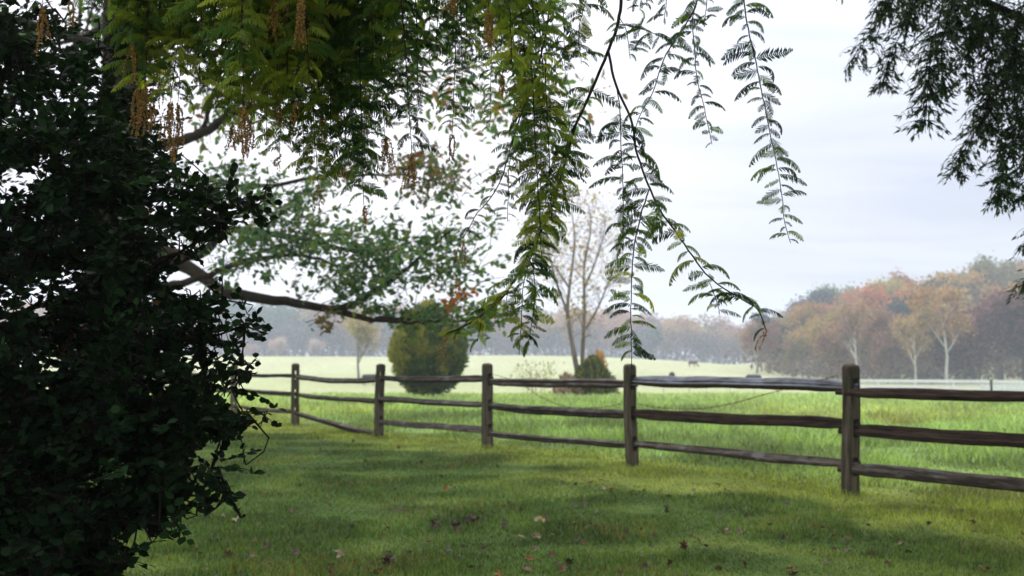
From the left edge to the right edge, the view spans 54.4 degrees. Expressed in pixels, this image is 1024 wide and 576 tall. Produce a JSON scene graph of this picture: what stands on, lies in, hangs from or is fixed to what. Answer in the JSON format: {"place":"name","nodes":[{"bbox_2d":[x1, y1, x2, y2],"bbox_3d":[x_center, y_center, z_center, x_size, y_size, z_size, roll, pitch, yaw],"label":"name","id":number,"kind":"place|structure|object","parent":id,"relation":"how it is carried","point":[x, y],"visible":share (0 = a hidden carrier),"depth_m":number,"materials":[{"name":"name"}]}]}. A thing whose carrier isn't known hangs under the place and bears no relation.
{"place":"outdoors","nodes":[
{"label":"outdoors","id":0,"kind":"place"},
{"bbox_2d":[0,0,1023,363],"label":"sky","id":1,"kind":"structure","parent":0,"point":[874,204],"materials":[{"name":"white"}]},
{"bbox_2d":[8,415,1023,575],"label":"lawn grass","id":2,"kind":"structure","parent":0,"point":[406,555],"depth_m":8.07,"materials":[{"name":"green plant"}]},
{"bbox_2d":[20,342,1023,575],"bbox_3d":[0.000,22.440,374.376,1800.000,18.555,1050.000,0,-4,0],"label":"ground","id":3,"kind":"structure","parent":0,"point":[334,367],"depth_m":10.00,"materials":[{"name":"green plant"}]},
{"bbox_2d":[0,0,286,575],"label":"holly","id":4,"kind":"object","parent":3,"relation":"on","point":[92,409],"visible":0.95,"depth_m":3.33,"materials":[{"name":"green plant"}]},
{"bbox_2d":[223,549,232,556],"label":"fallen leaf","id":5,"kind":"object","parent":3,"relation":"on","point":[228,552],"visible":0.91,"depth_m":6.71,"materials":[{"name":"brown plant"}]},
{"bbox_2d":[239,343,261,355],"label":"field shrub","id":6,"kind":"object","parent":3,"relation":"on","point":[249,348],"visible":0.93,"depth_m":321.59,"materials":[{"name":"grey plant"}]},
{"bbox_2d":[262,541,273,547],"bbox_3d":[-1.688,1.782,6.905,0.094,0.034,0.062,-7,19,-19],"label":"fallen leaf","id":7,"kind":"object","parent":3,"relation":"on","point":[266,544],"visible":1,"depth_m":6.91,"materials":[{"name":"brown plant"}]},
{"bbox_2d":[265,336,288,355],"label":"field shrub","id":8,"kind":"object","parent":3,"relation":"on","point":[279,344],"visible":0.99,"depth_m":318.40,"materials":[{"name":"grey plant"}]},
{"bbox_2d":[290,548,300,553],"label":"fallen leaf","id":9,"kind":"object","parent":3,"relation":"on","point":[295,550],"visible":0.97,"depth_m":6.76,"materials":[{"name":"brown plant"}]},
{"bbox_2d":[0,0,627,385],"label":"oak tree","id":10,"kind":"object","parent":3,"relation":"on","point":[387,269],"visible":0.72,"depth_m":17.70,"materials":[{"name":"green plant"}]},
{"bbox_2d":[305,338,326,355],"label":"field shrub","id":11,"kind":"object","parent":3,"relation":"on","point":[315,346],"visible":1,"depth_m":322.05,"materials":[{"name":"grey plant"}]},
{"bbox_2d":[326,564,335,572],"bbox_3d":[-1.116,1.735,6.144,0.059,0.019,0.089,7,31,-7],"label":"fallen leaf","id":12,"kind":"object","parent":3,"relation":"on","point":[331,569],"visible":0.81,"depth_m":6.14,"materials":[{"name":"brown plant"}]},
{"bbox_2d":[336,551,345,557],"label":"fallen leaf","id":13,"kind":"object","parent":3,"relation":"on","point":[339,554],"visible":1,"depth_m":6.58,"materials":[{"name":"beige plant"}]},
{"bbox_2d":[339,306,386,377],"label":"tree","id":14,"kind":"object","parent":3,"relation":"on","point":[363,326],"visible":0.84,"depth_m":126.69,"materials":[{"name":"grey plant"}]},
{"bbox_2d":[362,374,375,384],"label":"cow","id":15,"kind":"object","parent":3,"relation":"on","point":[368,375],"visible":0.4,"depth_m":119.31},
{"bbox_2d":[5,321,769,363],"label":"distant undergrowth","id":16,"kind":"object","parent":3,"relation":"on","point":[538,350],"visible":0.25,"depth_m":329.88,"materials":[{"name":"grey plant"}]},
{"bbox_2d":[382,551,393,563],"bbox_3d":[-0.782,1.730,6.393,0.073,0.110,0.040,18,-37,26],"label":"fallen leaf","id":17,"kind":"object","parent":3,"relation":"on","point":[391,558],"visible":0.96,"depth_m":6.38,"materials":[{"name":"brown plant"}]},
{"bbox_2d":[386,297,470,396],"bbox_3d":[-3.258,2.350,38.950,3.289,4.122,3.353,0,-4,0],"label":"juniper","id":18,"kind":"object","parent":3,"relation":"on","point":[419,357],"visible":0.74,"depth_m":37.94,"materials":[{"name":"green plant"}]},
{"bbox_2d":[28,0,842,367],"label":"dawn redwood","id":19,"kind":"object","parent":3,"relation":"on","point":[294,46],"visible":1,"depth_m":2.84,"materials":[{"name":"green plant"}]},
{"bbox_2d":[0,277,933,363],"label":"distant woods","id":20,"kind":"object","parent":3,"relation":"on","point":[299,317],"visible":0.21,"depth_m":337.13,"materials":[{"name":"grey plant"}]},
{"bbox_2d":[525,554,533,559],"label":"fallen leaf","id":21,"kind":"object","parent":3,"relation":"on","point":[529,557],"visible":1,"depth_m":6.59,"materials":[{"name":"orange plant"}]},
{"bbox_2d":[531,529,540,537],"bbox_3d":[0.177,1.810,7.313,0.103,0.029,0.068,16,33,-20],"label":"fallen leaf","id":22,"kind":"object","parent":3,"relation":"on","point":[536,534],"visible":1,"depth_m":7.33,"materials":[{"name":"beige plant"}]},
{"bbox_2d":[510,359,564,392],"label":"yellowing shrub","id":23,"kind":"object","parent":3,"relation":"on","point":[544,375],"visible":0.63,"depth_m":69.83,"materials":[{"name":"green plant"}]},
{"bbox_2d":[558,562,567,571],"bbox_3d":[0.318,1.735,6.198,0.060,0.015,0.090,4,30,19],"label":"fallen leaf","id":24,"kind":"object","parent":3,"relation":"on","point":[563,567],"visible":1,"depth_m":6.19,"materials":[{"name":"brown plant"}]},
{"bbox_2d":[496,177,637,373],"bbox_3d":[2.324,0.013,41.602,6.147,9.441,3.872,3,-5,-37],"label":"walnut tree","id":25,"kind":"object","parent":3,"relation":"on","point":[567,306],"visible":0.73,"depth_m":41.60,"materials":[{"name":"brown plant"}]},
{"bbox_2d":[548,371,586,394],"bbox_3d":[2.221,3.907,39.380,1.610,1.314,1.603,-3,-5,36],"label":"shrub","id":26,"kind":"object","parent":3,"relation":"on","point":[561,390],"visible":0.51,"depth_m":39.17,"materials":[{"name":"brown plant"}]},
{"bbox_2d":[152,363,1023,495],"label":"split rail fence","id":27,"kind":"object","parent":3,"relation":"on","point":[851,468],"visible":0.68,"depth_m":11.41,"materials":[{"name":"wood"}]},
{"bbox_2d":[564,353,619,395],"bbox_3d":[3.186,3.555,39.936,2.473,1.954,2.385,0,-4,0],"label":"young juniper","id":28,"kind":"object","parent":3,"relation":"on","point":[592,366],"visible":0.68,"depth_m":39.44,"materials":[{"name":"green plant"}]},
{"bbox_2d":[595,349,608,368],"bbox_3d":[3.567,3.502,41.081,1.272,2.092,1.290,0,-4,0],"label":"autumn shrub","id":29,"kind":"object","parent":3,"relation":"on","point":[600,353],"visible":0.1,"depth_m":41.03,"materials":[{"name":"orange plant"}]},
{"bbox_2d":[679,539,686,549],"bbox_3d":[1.192,1.772,6.908,0.063,0.096,0.023,1,-4,-11],"label":"fallen leaf","id":30,"kind":"object","parent":3,"relation":"on","point":[683,546],"visible":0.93,"depth_m":6.90,"materials":[{"name":"brown plant"}]},
{"bbox_2d":[688,361,698,366],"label":"cow","id":31,"kind":"object","parent":3,"relation":"on","point":[692,362],"visible":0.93,"depth_m":167.36},
{"bbox_2d":[734,319,763,367],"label":"sycamore","id":32,"kind":"object","parent":3,"relation":"on","point":[752,329],"visible":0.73,"depth_m":164.25,"materials":[{"name":"brown plant"}]},
{"bbox_2d":[746,374,761,377],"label":"cow","id":33,"kind":"object","parent":3,"relation":"on","point":[752,376],"visible":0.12,"depth_m":121.29},
{"bbox_2d":[735,322,776,370],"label":"autumn tree","id":34,"kind":"object","parent":3,"relation":"on","point":[761,367],"visible":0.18,"depth_m":174.36,"materials":[{"name":"grey plant"}]},
{"bbox_2d":[739,316,792,373],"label":"autumn tree","id":35,"kind":"object","parent":3,"relation":"on","point":[773,336],"visible":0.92,"depth_m":161.11,"materials":[{"name":"grey plant"}]},
{"bbox_2d":[747,307,794,369],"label":"autumn tree","id":36,"kind":"object","parent":3,"relation":"on","point":[766,318],"visible":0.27,"depth_m":189.41,"materials":[{"name":"grey plant"}]},
{"bbox_2d":[767,313,793,355],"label":"autumn tree","id":37,"kind":"object","parent":3,"relation":"on","point":[777,318],"visible":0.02,"depth_m":213.46,"materials":[{"name":"grey plant"}]},
{"bbox_2d":[777,334,807,376],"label":"autumn tree","id":38,"kind":"object","parent":3,"relation":"on","point":[789,359],"visible":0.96,"depth_m":162.29,"materials":[{"name":"grey plant"}]},
{"bbox_2d":[776,299,830,366],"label":"autumn tree","id":39,"kind":"object","parent":3,"relation":"on","point":[805,312],"visible":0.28,"depth_m":192.69,"materials":[{"name":"brown plant"}]},
{"bbox_2d":[782,311,827,371],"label":"autumn tree","id":40,"kind":"object","parent":3,"relation":"on","point":[804,352],"visible":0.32,"depth_m":179.07,"materials":[{"name":"brown plant"}]},
{"bbox_2d":[789,298,833,317],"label":"autumn tree","id":41,"kind":"object","parent":3,"relation":"on","point":[814,305],"visible":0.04,"depth_m":235.41,"materials":[{"name":"brown plant"}]},
{"bbox_2d":[782,287,848,317],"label":"autumn tree","id":42,"kind":"object","parent":3,"relation":"on","point":[821,296],"visible":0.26,"depth_m":256.70,"materials":[{"name":"grey plant"}]},
{"bbox_2d":[807,281,861,303],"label":"autumn tree","id":43,"kind":"object","parent":3,"relation":"on","point":[830,289],"visible":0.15,"depth_m":276.24,"materials":[{"name":"grey plant"}]},
{"bbox_2d":[795,305,874,367],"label":"autumn tree","id":44,"kind":"object","parent":3,"relation":"on","point":[863,352],"visible":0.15,"depth_m":172.47,"materials":[{"name":"brown plant"}]},
{"bbox_2d":[810,317,867,378],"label":"autumn tree","id":45,"kind":"object","parent":3,"relation":"on","point":[824,344],"visible":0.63,"depth_m":156.72,"materials":[{"name":"brown plant"}]},
{"bbox_2d":[823,298,855,327],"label":"autumn tree","id":46,"kind":"object","parent":3,"relation":"on","point":[842,303],"visible":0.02,"depth_m":209.19,"materials":[{"name":"brown plant"}]},
{"bbox_2d":[828,290,861,308],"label":"autumn tree","id":47,"kind":"object","parent":3,"relation":"on","point":[846,299],"visible":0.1,"depth_m":239.12,"materials":[{"name":"red plant"}]},
{"bbox_2d":[833,288,860,300],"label":"autumn tree","id":48,"kind":"object","parent":3,"relation":"on","point":[845,290],"visible":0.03,"depth_m":261.32,"materials":[{"name":"brown plant"}]},
{"bbox_2d":[825,291,875,365],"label":"sycamore","id":49,"kind":"object","parent":3,"relation":"on","point":[848,330],"visible":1,"depth_m":150.77,"materials":[{"name":"brown plant"}]},
{"bbox_2d":[852,305,886,363],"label":"autumn tree","id":50,"kind":"object","parent":3,"relation":"on","point":[871,311],"visible":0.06,"depth_m":199.09,"materials":[{"name":"brown plant"}]},
{"bbox_2d":[724,306,1021,382],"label":"hillside undergrowth","id":51,"kind":"object","parent":3,"relation":"on","point":[798,368],"visible":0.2,"depth_m":167.40,"materials":[{"name":"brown plant"}]},
{"bbox_2d":[847,274,923,305],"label":"autumn tree","id":52,"kind":"object","parent":3,"relation":"on","point":[895,283],"visible":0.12,"depth_m":226.74,"materials":[{"name":"brown plant"}]},
{"bbox_2d":[865,304,907,371],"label":"autumn tree","id":53,"kind":"object","parent":3,"relation":"on","point":[893,313],"visible":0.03,"depth_m":173.22,"materials":[{"name":"brown plant"}]},
{"bbox_2d":[849,282,927,311],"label":"autumn tree","id":54,"kind":"object","parent":3,"relation":"on","point":[879,296],"visible":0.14,"depth_m":205.89,"materials":[{"name":"brown plant"}]},
{"bbox_2d":[859,302,918,382],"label":"autumn tree","id":55,"kind":"object","parent":3,"relation":"on","point":[879,333],"visible":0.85,"depth_m":158.60,"materials":[{"name":"brown plant"}]},
{"bbox_2d":[884,266,921,290],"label":"autumn tree","id":56,"kind":"object","parent":3,"relation":"on","point":[904,277],"visible":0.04,"depth_m":254.05,"materials":[{"name":"brown plant"}]},
{"bbox_2d":[867,292,949,369],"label":"autumn tree","id":57,"kind":"object","parent":3,"relation":"on","point":[900,307],"visible":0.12,"depth_m":189.27,"materials":[{"name":"grey plant"}]},
{"bbox_2d":[888,303,937,384],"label":"sycamore","id":58,"kind":"object","parent":3,"relation":"on","point":[919,322],"visible":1,"depth_m":141.38,"materials":[{"name":"brown plant"}]},
{"bbox_2d":[908,308,943,383],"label":"autumn tree","id":59,"kind":"object","parent":3,"relation":"on","point":[932,351],"visible":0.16,"depth_m":161.21,"materials":[{"name":"brown plant"}]},
{"bbox_2d":[892,308,962,378],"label":"autumn tree","id":60,"kind":"object","parent":3,"relation":"on","point":[920,356],"visible":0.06,"depth_m":170.55,"materials":[{"name":"brown plant"}]},
{"bbox_2d":[839,0,1023,304],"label":"willow oak","id":61,"kind":"object","parent":3,"relation":"on","point":[977,27],"visible":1,"depth_m":6.46,"materials":[{"name":"green plant"}]},
{"bbox_2d":[915,273,954,285],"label":"autumn tree","id":62,"kind":"object","parent":3,"relation":"on","point":[921,281],"visible":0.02,"depth_m":251.54,"materials":[{"name":"brown plant"}]},
{"bbox_2d":[898,279,975,384],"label":"sycamore","id":63,"kind":"object","parent":3,"relation":"on","point":[961,322],"visible":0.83,"depth_m":144.92,"materials":[{"name":"brown plant"}]},
{"bbox_2d":[860,379,1023,388],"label":"paddock fence","id":64,"kind":"object","parent":3,"relation":"on","point":[936,381],"visible":0.64,"depth_m":99.27,"materials":[{"name":"white paint"}]},
{"bbox_2d":[916,273,971,299],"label":"autumn tree","id":65,"kind":"object","parent":3,"relation":"on","point":[939,284],"visible":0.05,"depth_m":226.13,"materials":[{"name":"brown plant"}]},
{"bbox_2d":[923,279,968,304],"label":"autumn tree","id":66,"kind":"object","parent":3,"relation":"on","point":[938,289],"visible":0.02,"depth_m":211.25,"materials":[{"name":"brown plant"}]},
{"bbox_2d":[916,314,986,379],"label":"autumn tree","id":67,"kind":"object","parent":3,"relation":"on","point":[940,350],"visible":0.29,"depth_m":157.43,"materials":[{"name":"grey plant"}]},
{"bbox_2d":[929,281,981,315],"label":"autumn tree","id":68,"kind":"object","parent":3,"relation":"on","point":[963,298],"visible":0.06,"depth_m":199.98,"materials":[{"name":"brown plant"}]},
{"bbox_2d":[918,266,999,306],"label":"autumn tree","id":69,"kind":"object","parent":3,"relation":"on","point":[974,279],"visible":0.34,"depth_m":232.28,"materials":[{"name":"brown plant"}]},
{"bbox_2d":[942,301,975,316],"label":"autumn tree","id":70,"kind":"object","parent":3,"relation":"on","point":[966,307],"visible":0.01,"depth_m":192.04,"materials":[{"name":"grey plant"}]},
{"bbox_2d":[947,250,999,306],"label":"autumn tree","id":71,"kind":"object","parent":3,"relation":"on","point":[987,261],"visible":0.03,"depth_m":248.48,"materials":[{"name":"grey plant"}]},
{"bbox_2d":[933,296,1023,379],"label":"autumn tree","id":72,"kind":"object","parent":3,"relation":"on","point":[981,326],"visible":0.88,"depth_m":149.98,"materials":[{"name":"brown plant"}]},
{"bbox_2d":[990,379,992,389],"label":"gate post","id":73,"kind":"object","parent":3,"relation":"on","point":[991,384],"visible":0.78,"depth_m":69.64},
{"bbox_2d":[962,256,1023,294],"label":"autumn tree","id":74,"kind":"object","parent":3,"relation":"on","point":[998,273],"visible":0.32,"depth_m":233.85,"materials":[{"name":"grey plant"}]},
{"bbox_2d":[973,283,1021,367],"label":"autumn tree","id":75,"kind":"object","parent":3,"relation":"on","point":[987,302],"visible":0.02,"depth_m":157.94,"materials":[{"name":"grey plant"}]},
{"bbox_2d":[972,282,1023,356],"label":"autumn tree","id":76,"kind":"object","parent":3,"relation":"on","point":[1001,306],"visible":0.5,"depth_m":148.65,"materials":[{"name":"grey plant"}]},
{"bbox_2d":[976,279,1019,303],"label":"autumn tree","id":77,"kind":"object","parent":3,"relation":"on","point":[986,293],"visible":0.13,"depth_m":216.83,"materials":[{"name":"grey plant"}]},
{"bbox_2d":[984,325,1013,379],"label":"autumn tree","id":78,"kind":"object","parent":3,"relation":"on","point":[1002,349],"visible":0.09,"depth_m":157.33,"materials":[{"name":"grey plant"}]},
{"bbox_2d":[981,384,1023,390],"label":"paddock fence","id":79,"kind":"object","parent":3,"relation":"on","point":[1004,385],"visible":0.64,"depth_m":74.71,"materials":[{"name":"white paint"}]},
{"bbox_2d":[989,272,1023,291],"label":"autumn tree","id":80,"kind":"object","parent":3,"relation":"on","point":[1010,279],"visible":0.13,"depth_m":226.72,"materials":[{"name":"grey plant"}]},
{"bbox_2d":[991,291,1023,379],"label":"autumn tree","id":81,"kind":"object","parent":3,"relation":"on","point":[1022,370],"visible":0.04,"depth_m":154.94,"materials":[{"name":"grey plant"}]},
{"bbox_2d":[149,390,1023,513],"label":"meadow grass","id":82,"kind":"structure","parent":0,"point":[955,415],"depth_m":18.43,"materials":[{"name":"green plant"}]}
]}

